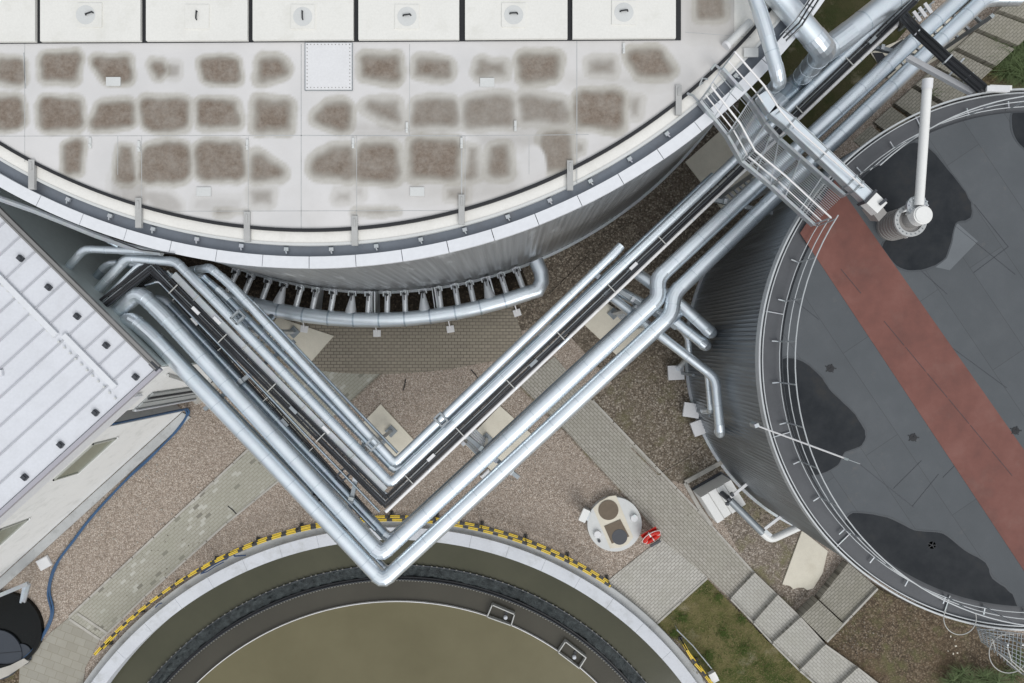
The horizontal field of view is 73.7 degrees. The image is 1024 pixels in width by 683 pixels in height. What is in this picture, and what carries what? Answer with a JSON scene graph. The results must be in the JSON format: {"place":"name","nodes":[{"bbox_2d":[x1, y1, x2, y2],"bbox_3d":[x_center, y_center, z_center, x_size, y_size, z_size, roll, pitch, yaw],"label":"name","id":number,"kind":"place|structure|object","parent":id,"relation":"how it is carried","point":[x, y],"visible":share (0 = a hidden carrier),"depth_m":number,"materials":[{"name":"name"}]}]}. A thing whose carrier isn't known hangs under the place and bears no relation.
{"place":"outdoors","nodes":[
{"label":"outdoors","id":0,"kind":"place"},
{"bbox_2d":[19,619,98,682],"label":"path","id":1,"kind":"structure","parent":0,"point":[64,651],"depth_m":25.98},
{"bbox_2d":[68,450,276,637],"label":"path","id":2,"kind":"structure","parent":0,"point":[244,480],"depth_m":25.97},
{"bbox_2d":[258,368,378,437],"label":"path","id":3,"kind":"structure","parent":0,"point":[350,386],"depth_m":25.98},
{"bbox_2d":[163,253,527,311],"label":"soil","id":4,"kind":"structure","parent":0,"point":[258,284],"depth_m":25.97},
{"bbox_2d":[249,306,525,373],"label":"path","id":5,"kind":"structure","parent":0,"point":[487,337],"depth_m":25.98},
{"bbox_2d":[225,258,548,336],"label":"ring pipe","id":6,"kind":"object","parent":5,"relation":"on","point":[372,316],"visible":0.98,"depth_m":24.80,"materials":[{"name":"metal"}]},
{"bbox_2d":[0,0,1023,682],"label":"ground","id":7,"kind":"structure","parent":0,"point":[554,490],"depth_m":26.00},
{"bbox_2d":[0,581,43,679],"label":"black pit","id":8,"kind":"object","parent":7,"relation":"on","point":[21,625],"visible":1,"depth_m":25.95,"materials":[{"name":"rubber"}]},
{"bbox_2d":[0,412,190,589],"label":"plinth strip","id":9,"kind":"object","parent":7,"relation":"on","point":[85,506],"visible":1,"depth_m":25.94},
{"bbox_2d":[22,408,189,658],"bbox_3d":[-16.151,7.659,23.694,1.181,4.593,12.961,33,90,0],"label":"garden hose","id":10,"kind":"object","parent":7,"relation":"on","point":[142,464],"visible":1,"depth_m":25.91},
{"bbox_2d":[0,187,236,576],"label":"plant building","id":11,"kind":"structure","parent":7,"relation":"on","point":[83,368],"depth_m":20.00,"materials":[{"name":"metal"}]},
{"bbox_2d":[0,518,30,546],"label":"window","id":12,"kind":"structure","parent":11,"relation":"in","point":[7,532],"depth_m":22.46,"materials":[{"name":"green glass"}]},
{"bbox_2d":[53,437,118,480],"bbox_3d":[-13.734,3.786,22.015,1.831,1.270,0.090,-42,90,0],"label":"window","id":13,"kind":"structure","parent":11,"relation":"in","point":[96,449],"depth_m":22.02,"materials":[{"name":"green glass"}]},
{"bbox_2d":[65,245,153,269],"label":"insulated pipe","id":14,"kind":"object","parent":11,"relation":"attached to","point":[76,257],"visible":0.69,"depth_m":20.32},
{"bbox_2d":[92,259,172,280],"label":"insulated pipe","id":15,"kind":"object","parent":11,"relation":"attached to","point":[102,270],"visible":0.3,"depth_m":21.52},
{"bbox_2d":[132,387,197,411],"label":"pipe","id":16,"kind":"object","parent":11,"relation":"in","point":[146,403],"depth_m":22.92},
{"bbox_2d":[136,274,371,513],"bbox_3d":[-8.065,1.939,21.030,10.092,0.460,1.987,43,90,0],"label":"cable tray","id":17,"kind":"object","parent":11,"relation":"attached to","point":[291,426],"visible":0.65,"depth_m":21.17,"materials":[{"name":"metal"}]},
{"bbox_2d":[159,313,682,568],"bbox_3d":[-3.430,3.106,21.515,17.794,0.788,8.303,0,90,0],"label":"insulated pipe","id":18,"kind":"object","parent":11,"relation":"attached to","point":[382,564],"visible":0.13,"depth_m":21.19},
{"bbox_2d":[608,289,724,437],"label":"branch pipe","id":19,"kind":"object","parent":18,"relation":"attached to","point":[705,370],"visible":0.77,"depth_m":21.48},
{"bbox_2d":[94,10,897,486],"bbox_3d":[0.761,-1.951,20.943,26.773,0.794,9.259,-19,90,0],"label":"insulated pipe","id":20,"kind":"object","parent":11,"relation":"attached to","point":[288,378],"visible":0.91,"depth_m":20.58,"materials":[{"name":"metal"}]},
{"bbox_2d":[829,0,909,61],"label":"header pipe","id":21,"kind":"object","parent":20,"relation":"on","point":[857,26],"visible":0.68,"depth_m":20.09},
{"bbox_2d":[99,0,917,507],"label":"cable tray","id":22,"kind":"object","parent":11,"relation":"attached to","point":[283,398],"visible":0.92,"depth_m":20.62,"materials":[{"name":"metal"}]},
{"bbox_2d":[171,272,387,491],"bbox_3d":[-7.069,1.245,20.733,0.249,0.155,9.176,-44,90,0],"label":"cable tray","id":23,"kind":"object","parent":22,"relation":"attached to","point":[210,311],"visible":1,"depth_m":20.70,"materials":[{"name":"metal"}]},
{"bbox_2d":[384,21,898,512],"bbox_3d":[3.998,-2.289,20.700,21.615,0.126,0.126,-44,90,0],"label":"conduit pipe","id":24,"kind":"object","parent":22,"relation":"attached to","point":[562,343],"visible":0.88,"depth_m":20.65,"materials":[{"name":"white metal"}]},
{"bbox_2d":[68,449,247,617],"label":"kerb","id":25,"kind":"structure","parent":7,"relation":"on","point":[159,532],"depth_m":25.95,"materials":[{"name":"concrete"}]},
{"bbox_2d":[100,481,277,640],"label":"kerb","id":26,"kind":"structure","parent":7,"relation":"on","point":[180,564],"depth_m":25.95,"materials":[{"name":"concrete"}]},
{"bbox_2d":[94,511,610,654],"bbox_3d":[-6.068,8.431,25.462,19.192,1.035,3.744,-8,90,0],"label":"safety rail","id":27,"kind":"object","parent":7,"relation":"on","point":[109,641],"visible":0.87,"depth_m":24.97,"materials":[{"name":"metal"}]},
{"bbox_2d":[364,404,413,455],"bbox_3d":[-4.718,3.405,25.985,0.986,0.090,1.872,-43,90,0],"label":"concrete pad","id":28,"kind":"object","parent":7,"relation":"on","point":[380,418],"visible":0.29,"depth_m":25.94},
{"bbox_2d":[343,425,396,529],"bbox_3d":[-5.051,4.472,23.425,0.749,5.050,3.639,16,90,0],"label":"pipe support","id":29,"kind":"object","parent":28,"relation":"on","point":[390,430],"visible":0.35,"depth_m":21.21,"materials":[{"name":"metal"}]},
{"bbox_2d":[144,281,379,511],"bbox_3d":[-7.534,1.603,20.950,10.033,0.078,0.444,44,90,0],"label":"conduit pipe","id":30,"kind":"object","parent":29,"relation":"on","point":[280,408],"visible":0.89,"depth_m":20.92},
{"bbox_2d":[201,173,712,472],"bbox_3d":[-0.955,-0.112,20.954,16.115,0.337,7.154,-11,90,0],"label":"insulated pipe","id":31,"kind":"object","parent":29,"relation":"on","point":[266,338],"visible":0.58,"depth_m":20.90,"materials":[{"name":"metal"}]},
{"bbox_2d":[111,0,968,559],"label":"insulated pipe","id":32,"kind":"object","parent":29,"relation":"on","point":[515,430],"visible":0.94,"depth_m":20.50,"materials":[{"name":"metal"}]},
{"bbox_2d":[84,518,705,682],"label":"clarifier basin","id":33,"kind":"object","parent":7,"relation":"on","point":[641,623],"visible":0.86,"depth_m":25.78,"materials":[{"name":"concrete"}]},
{"bbox_2d":[111,540,680,682],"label":"water","id":34,"kind":"structure","parent":33,"relation":"in","point":[160,646],"depth_m":26.32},
{"bbox_2d":[198,602,595,682],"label":"water","id":35,"kind":"structure","parent":33,"relation":"in","point":[396,642],"depth_m":26.32,"materials":[{"name":"liquid"}]},
{"bbox_2d":[169,580,624,682],"bbox_3d":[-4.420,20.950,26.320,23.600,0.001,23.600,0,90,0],"label":"wall","id":36,"kind":"structure","parent":33,"relation":"in","point":[199,666],"depth_m":26.32,"materials":[{"name":"concrete"}]},
{"bbox_2d":[0,0,823,293],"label":"digester tank","id":37,"kind":"object","parent":7,"relation":"on","point":[401,166],"visible":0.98,"depth_m":17.16,"materials":[{"name":"metal"}]},
{"bbox_2d":[0,0,36,42],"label":"roof cover","id":38,"kind":"object","parent":37,"relation":"on","point":[18,21],"visible":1,"depth_m":17.04,"materials":[{"name":"white metal"}]},
{"bbox_2d":[40,0,141,42],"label":"roof cover","id":39,"kind":"object","parent":37,"relation":"on","point":[90,20],"visible":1,"depth_m":17.04,"materials":[{"name":"white metal"}]},
{"bbox_2d":[146,0,248,41],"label":"roof cover","id":40,"kind":"object","parent":37,"relation":"on","point":[197,20],"visible":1,"depth_m":17.04,"materials":[{"name":"white metal"}]},
{"bbox_2d":[253,0,353,40],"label":"roof cover","id":41,"kind":"object","parent":37,"relation":"on","point":[303,20],"visible":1,"depth_m":17.04,"materials":[{"name":"white metal"}]},
{"bbox_2d":[305,43,352,90],"bbox_3d":[-4.602,-6.901,17.117,1.204,0.078,1.201,0,90,0],"label":"hatch plate","id":42,"kind":"object","parent":37,"relation":"on","point":[328,66],"visible":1,"depth_m":17.09,"materials":[{"name":"grey metal"}]},
{"bbox_2d":[358,0,458,40],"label":"roof cover","id":43,"kind":"object","parent":37,"relation":"on","point":[408,20],"visible":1,"depth_m":17.04,"materials":[{"name":"white metal"}]},
{"bbox_2d":[465,0,566,39],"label":"roof cover","id":44,"kind":"object","parent":37,"relation":"on","point":[515,19],"visible":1,"depth_m":17.04,"materials":[{"name":"white metal"}]},
{"bbox_2d":[572,0,675,39],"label":"roof cover","id":45,"kind":"object","parent":37,"relation":"on","point":[620,19],"visible":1,"depth_m":17.04,"materials":[{"name":"white metal"}]},
{"bbox_2d":[722,19,752,50],"bbox_3d":[5.644,-7.681,17.070,0.240,0.240,0.875,45,90,0],"label":"vent tube","id":46,"kind":"object","parent":37,"relation":"on","point":[737,34],"visible":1,"depth_m":16.98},
{"bbox_2d":[748,0,785,105],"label":"roof duct","id":47,"kind":"object","parent":37,"relation":"attached to","point":[776,84],"visible":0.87,"depth_m":16.43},
{"bbox_2d":[687,51,863,226],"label":"walkway bridge","id":48,"kind":"structure","parent":37,"relation":"on","point":[758,115],"depth_m":17.70,"materials":[{"name":"metal"}]},
{"bbox_2d":[755,90,886,220],"bbox_3d":[7.814,-4.693,17.230,4.400,0.679,0.529,43,90,0],"label":"square duct","id":49,"kind":"object","parent":48,"relation":"attached to","point":[872,203],"visible":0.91,"depth_m":16.99,"materials":[{"name":"metal"}]},
{"bbox_2d":[764,0,835,85],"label":"roof duct","id":50,"kind":"object","parent":37,"relation":"attached to","point":[814,38],"visible":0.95,"depth_m":16.82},
{"bbox_2d":[779,0,818,41],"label":"cable tray","id":51,"kind":"object","parent":50,"relation":"on","point":[800,20],"visible":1,"depth_m":16.23,"materials":[{"name":"metal"}]},
{"bbox_2d":[114,99,739,330],"bbox_3d":[-2.478,-4.168,25.992,28.911,0.001,8.712,-11,90,0],"label":"gravel strip","id":52,"kind":"object","parent":7,"relation":"on","point":[561,265],"visible":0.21,"depth_m":25.99,"materials":[{"name":"gravel"}]},
{"bbox_2d":[268,318,332,363],"bbox_3d":[-8.123,-0.178,25.985,2.270,0.090,1.447,31,90,0],"label":"concrete pad","id":53,"kind":"object","parent":52,"relation":"on","point":[311,343],"visible":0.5,"depth_m":25.94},
{"bbox_2d":[203,326,299,410],"bbox_3d":[-8.498,0.506,23.425,3.473,5.050,1.501,-37,90,0],"label":"pipe support","id":54,"kind":"object","parent":53,"relation":"on","point":[293,331],"visible":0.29,"depth_m":22.27,"materials":[{"name":"metal"}]},
{"bbox_2d":[224,273,397,453],"bbox_3d":[-6.175,0.662,21.000,0.147,0.099,7.669,-44,90,0],"label":"conduit pipe","id":55,"kind":"object","parent":54,"relation":"on","point":[346,399],"visible":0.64,"depth_m":20.96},
{"bbox_2d":[250,398,376,531],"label":"conduit pipe","id":56,"kind":"object","parent":54,"relation":"on","point":[352,506],"visible":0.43,"depth_m":20.96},
{"bbox_2d":[154,294,649,540],"bbox_3d":[-3.301,2.324,21.396,15.976,0.628,7.874,0,90,0],"label":"insulated pipe","id":57,"kind":"object","parent":54,"relation":"on","point":[383,532],"visible":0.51,"depth_m":21.12,"materials":[{"name":"metal"}]},
{"bbox_2d":[617,288,710,350],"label":"branch pipe","id":58,"kind":"object","parent":57,"relation":"attached to","point":[694,336],"visible":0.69,"depth_m":21.58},
{"bbox_2d":[189,243,623,465],"bbox_3d":[-3.390,0.387,21.032,13.598,0.945,6.768,0,90,0],"label":"insulated pipe","id":59,"kind":"object","parent":54,"relation":"on","point":[230,285],"visible":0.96,"depth_m":20.59,"materials":[{"name":"metal"}]},
{"bbox_2d":[466,406,530,469],"bbox_3d":[-0.532,3.725,25.985,1.652,0.090,2.064,44,90,0],"label":"concrete pad","id":60,"kind":"object","parent":7,"relation":"on","point":[497,421],"visible":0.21,"depth_m":25.94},
{"bbox_2d":[461,429,519,478],"bbox_3d":[-1.085,3.449,23.425,2.959,5.050,0.603,39,90,0],"label":"pipe support","id":61,"kind":"object","parent":60,"relation":"on","point":[475,441],"visible":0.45,"depth_m":22.05,"materials":[{"name":"metal"}]},
{"bbox_2d":[520,386,660,537],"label":"kerb","id":62,"kind":"structure","parent":7,"relation":"on","point":[596,465],"depth_m":25.95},
{"bbox_2d":[587,495,641,551],"bbox_3d":[3.868,6.857,25.780,2.047,0.440,2.113,0,90,0],"label":"manhole chamber","id":63,"kind":"object","parent":7,"relation":"on","point":[614,523],"visible":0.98,"depth_m":25.71,"materials":[{"name":"concrete"}]},
{"bbox_2d":[641,526,660,546],"bbox_3d":[5.212,7.303,25.566,0.804,0.869,0.676,-30,90,0],"label":"lifebuoy","id":64,"kind":"object","parent":7,"relation":"on","point":[650,535],"visible":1,"depth_m":25.34,"materials":[{"name":"red plastic"}]},
{"bbox_2d":[591,340,721,484],"bbox_3d":[6.270,2.926,25.988,5.082,0.001,5.054,-28,90,0],"label":"gravel bed","id":65,"kind":"object","parent":7,"relation":"on","point":[641,404],"visible":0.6,"depth_m":25.99,"materials":[{"name":"gravel"}]},
{"bbox_2d":[667,365,694,379],"bbox_3d":[6.191,1.174,25.000,0.622,1.800,0.540,-3,90,0],"label":"foot plate","id":66,"kind":"object","parent":65,"relation":"on","point":[673,373],"visible":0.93,"depth_m":25.68,"materials":[{"name":"grey metal"}]},
{"bbox_2d":[592,400,753,572],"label":"kerb","id":67,"kind":"structure","parent":7,"relation":"on","point":[664,475],"depth_m":25.95,"materials":[{"name":"concrete"}]},
{"bbox_2d":[546,144,818,382],"bbox_3d":[6.944,-3.909,25.990,5.220,0.001,12.269,44,90,0],"label":"gravel bed","id":68,"kind":"object","parent":7,"relation":"on","point":[671,191],"visible":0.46,"depth_m":25.99,"materials":[{"name":"gravel"}]},
{"bbox_2d":[585,304,643,353],"bbox_3d":[3.907,-0.567,25.985,1.852,0.090,1.487,43,90,0],"label":"concrete pad","id":69,"kind":"object","parent":68,"relation":"on","point":[601,323],"visible":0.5,"depth_m":25.94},
{"bbox_2d":[588,269,676,329],"bbox_3d":[3.608,-1.136,23.425,3.212,5.050,0.547,34,90,0],"label":"pipe support","id":70,"kind":"object","parent":69,"relation":"on","point":[613,313],"visible":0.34,"depth_m":21.05,"materials":[{"name":"metal"}]},
{"bbox_2d":[685,132,754,207],"bbox_3d":[8.155,-6.388,25.985,1.951,0.090,2.878,-38,90,0],"label":"concrete pad","id":71,"kind":"object","parent":68,"relation":"on","point":[714,154],"visible":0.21,"depth_m":25.94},
{"bbox_2d":[704,162,778,214],"bbox_3d":[7.254,-4.439,23.425,2.862,5.050,1.658,-28,90,0],"label":"pipe support","id":72,"kind":"object","parent":71,"relation":"on","point":[723,199],"visible":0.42,"depth_m":22.66,"materials":[{"name":"metal"}]},
{"bbox_2d":[119,0,1023,585],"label":"insulated pipe","id":73,"kind":"object","parent":72,"relation":"on","point":[515,458],"visible":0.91,"depth_m":20.50,"materials":[{"name":"metal"}]},
{"bbox_2d":[658,579,815,682],"bbox_3d":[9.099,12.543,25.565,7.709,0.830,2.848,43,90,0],"label":"grass","id":74,"kind":"structure","parent":7,"relation":"on","point":[687,626],"depth_m":25.77,"materials":[{"name":"plant"}]},
{"bbox_2d":[690,469,808,606],"bbox_3d":[9.330,7.301,25.991,2.404,0.001,6.119,-43,90,0],"label":"gravel bed","id":75,"kind":"object","parent":7,"relation":"on","point":[767,562],"visible":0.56,"depth_m":25.99,"materials":[{"name":"gravel"}]},
{"bbox_2d":[691,472,730,489],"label":"sump floor","id":76,"kind":"structure","parent":75,"relation":"on","point":[707,480],"depth_m":25.95,"materials":[{"name":"concrete"}]},
{"bbox_2d":[693,474,800,541],"bbox_3d":[8.764,6.316,25.035,3.923,1.830,1.858,32,90,0],"label":"pump box","id":77,"kind":"object","parent":76,"relation":"on","point":[719,498],"visible":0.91,"depth_m":24.80,"materials":[{"name":"white metal"}]},
{"bbox_2d":[782,531,827,589],"bbox_3d":[11.249,8.442,25.985,1.287,0.090,2.213,20,90,0],"label":"concrete pad","id":78,"kind":"object","parent":75,"relation":"on","point":[806,565],"visible":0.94,"depth_m":25.94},
{"bbox_2d":[729,573,774,620],"bbox_3d":[9.161,9.710,25.950,1.255,0.200,1.392,43,90,0],"label":"paved step","id":79,"kind":"object","parent":7,"relation":"on","point":[752,596],"visible":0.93,"depth_m":25.85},
{"bbox_2d":[753,595,797,640],"bbox_3d":[9.929,10.490,25.875,1.204,0.350,1.430,44,90,0],"label":"paved step","id":80,"kind":"object","parent":7,"relation":"on","point":[774,617],"visible":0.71,"depth_m":25.70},
{"bbox_2d":[772,617,822,667],"bbox_3d":[10.754,11.345,25.800,1.424,0.500,1.444,-42,90,0],"label":"paved step","id":81,"kind":"object","parent":7,"relation":"on","point":[798,641],"visible":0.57,"depth_m":25.55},
{"bbox_2d":[796,596,842,640],"bbox_3d":[11.566,10.411,25.765,1.306,0.570,0.924,44,90,0],"label":"paved step","id":82,"kind":"object","parent":7,"relation":"on","point":[820,619],"visible":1,"depth_m":25.48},
{"bbox_2d":[799,643,853,682],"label":"paved step","id":83,"kind":"object","parent":7,"relation":"on","point":[822,663],"visible":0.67,"depth_m":25.40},
{"bbox_2d":[815,560,876,620],"bbox_3d":[12.581,9.469,25.825,1.475,0.450,1.805,41,90,0],"label":"paved step","id":84,"kind":"object","parent":7,"relation":"on","point":[846,589],"visible":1,"depth_m":25.60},
{"bbox_2d":[684,88,1023,630],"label":"storage tank","id":85,"kind":"object","parent":7,"relation":"on","point":[922,373],"visible":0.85,"depth_m":18.20,"materials":[{"name":"metal"}]},
{"bbox_2d":[627,269,716,338],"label":"branch pipe","id":86,"kind":"object","parent":85,"relation":"attached to","point":[698,321],"visible":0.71,"depth_m":21.27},
{"bbox_2d":[782,356,866,476],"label":"puddle","id":87,"kind":"object","parent":85,"relation":"on","point":[833,422],"visible":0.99,"depth_m":18.19,"materials":[{"name":"liquid"}]},
{"bbox_2d":[876,78,933,240],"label":"vent pipe","id":88,"kind":"object","parent":85,"relation":"on","point":[913,216],"visible":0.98,"depth_m":16.85,"materials":[{"name":"grey metal"}]},
{"bbox_2d":[861,141,972,271],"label":"puddle","id":89,"kind":"object","parent":85,"relation":"on","point":[892,179],"visible":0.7,"depth_m":18.19,"materials":[{"name":"liquid"}]},
{"bbox_2d":[844,511,1018,605],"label":"puddle","id":90,"kind":"object","parent":85,"relation":"on","point":[949,564],"visible":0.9,"depth_m":18.19,"materials":[{"name":"liquid"}]},
{"bbox_2d":[905,55,975,94],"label":"pale beam","id":91,"kind":"structure","parent":85,"relation":"attached to","point":[941,75],"depth_m":18.99,"materials":[{"name":"metal"}]},
{"bbox_2d":[898,12,991,95],"bbox_3d":[12.007,-8.055,19.470,0.805,2.706,3.354,-16,90,0],"label":"cable tray","id":92,"kind":"object","parent":85,"relation":"hanging from","point":[944,56],"visible":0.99,"depth_m":18.86,"materials":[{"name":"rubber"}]},
{"bbox_2d":[943,610,1023,674],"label":"caged ladder","id":93,"kind":"object","parent":85,"relation":"attached to","point":[997,639],"visible":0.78,"depth_m":18.15,"materials":[{"name":"metal"}]},
{"bbox_2d":[1010,112,1023,149],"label":"puddle","id":94,"kind":"object","parent":85,"relation":"on","point":[1017,125],"visible":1,"depth_m":18.19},
{"bbox_2d":[838,667,874,682],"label":"paved step","id":95,"kind":"object","parent":7,"relation":"on","point":[854,675],"visible":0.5,"depth_m":25.25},
{"bbox_2d":[853,125,881,146],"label":"mossy step","id":96,"kind":"object","parent":7,"relation":"on","point":[866,135],"visible":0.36,"depth_m":25.98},
{"bbox_2d":[873,107,909,132],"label":"mossy step","id":97,"kind":"object","parent":7,"relation":"on","point":[889,117],"visible":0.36,"depth_m":25.88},
{"bbox_2d":[892,88,941,118],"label":"mossy step","id":98,"kind":"object","parent":7,"relation":"on","point":[908,103],"visible":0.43,"depth_m":25.78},
{"bbox_2d":[870,19,968,78],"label":"concrete slab","id":99,"kind":"structure","parent":7,"relation":"on","point":[921,45],"depth_m":25.95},
{"bbox_2d":[861,0,994,64],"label":"pipe support","id":100,"kind":"object","parent":99,"relation":"on","point":[882,48],"visible":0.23,"depth_m":21.59,"materials":[{"name":"metal"}]},
{"bbox_2d":[730,0,918,148],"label":"header pipe","id":101,"kind":"object","parent":100,"relation":"on","point":[787,93],"visible":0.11,"depth_m":20.96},
{"bbox_2d":[911,73,964,105],"bbox_3d":[16.211,-9.568,25.865,1.848,0.370,0.900,31,90,0],"label":"mossy step","id":102,"kind":"object","parent":7,"relation":"on","point":[949,93],"visible":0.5,"depth_m":25.68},
{"bbox_2d":[934,51,991,84],"bbox_3d":[16.954,-10.264,25.815,1.903,0.470,0.882,28,90,0],"label":"mossy step","id":103,"kind":"object","parent":7,"relation":"on","point":[979,70],"visible":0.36,"depth_m":25.58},
{"bbox_2d":[950,32,1013,67],"bbox_3d":[17.679,-10.922,25.765,1.995,0.570,0.846,23,90,0],"label":"mossy step","id":104,"kind":"object","parent":7,"relation":"on","point":[976,47],"visible":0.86,"depth_m":25.48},
{"bbox_2d":[968,13,1023,47],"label":"mossy step","id":105,"kind":"object","parent":7,"relation":"on","point":[1003,29],"visible":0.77,"depth_m":25.38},
{"bbox_2d":[993,1,1023,22],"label":"mossy step","id":106,"kind":"object","parent":7,"relation":"on","point":[1015,13],"visible":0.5,"depth_m":25.28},
{"bbox_2d":[521,357,752,596],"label":"path","id":107,"kind":"structure","parent":0,"point":[606,445],"depth_m":25.97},
{"bbox_2d":[608,539,706,622],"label":"path","id":108,"kind":"structure","parent":0,"point":[656,583],"depth_m":25.98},
{"bbox_2d":[735,0,932,153],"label":"verge","id":109,"kind":"structure","parent":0,"point":[830,15],"depth_m":25.99,"materials":[{"name":"plant"}]},
{"bbox_2d":[824,582,1023,682],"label":"bank","id":110,"kind":"structure","parent":0,"point":[916,644],"depth_m":25.64,"materials":[{"name":"brown soil"}]},
{"bbox_2d":[986,646,1023,682],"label":"grass tuft","id":111,"kind":"object","parent":110,"relation":"on","point":[1013,676],"visible":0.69,"depth_m":25.37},
{"bbox_2d":[875,47,1023,133],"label":"soil","id":112,"kind":"structure","parent":0,"point":[987,81],"depth_m":25.99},
{"bbox_2d":[983,19,1023,87],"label":"grass tuft","id":113,"kind":"object","parent":112,"relation":"on","point":[1015,56],"visible":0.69,"depth_m":25.61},
{"bbox_3d":[16.430,11.312,25.436,0.398,0.028,0.714,0,90,0],"label":"rubble","id":114,"kind":"object","parent":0,"visible":0},
{"bbox_2d":[936,662,1017,682],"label":"grass tuft","id":115,"kind":"object","parent":114,"relation":"on","point":[962,672],"visible":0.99,"depth_m":25.23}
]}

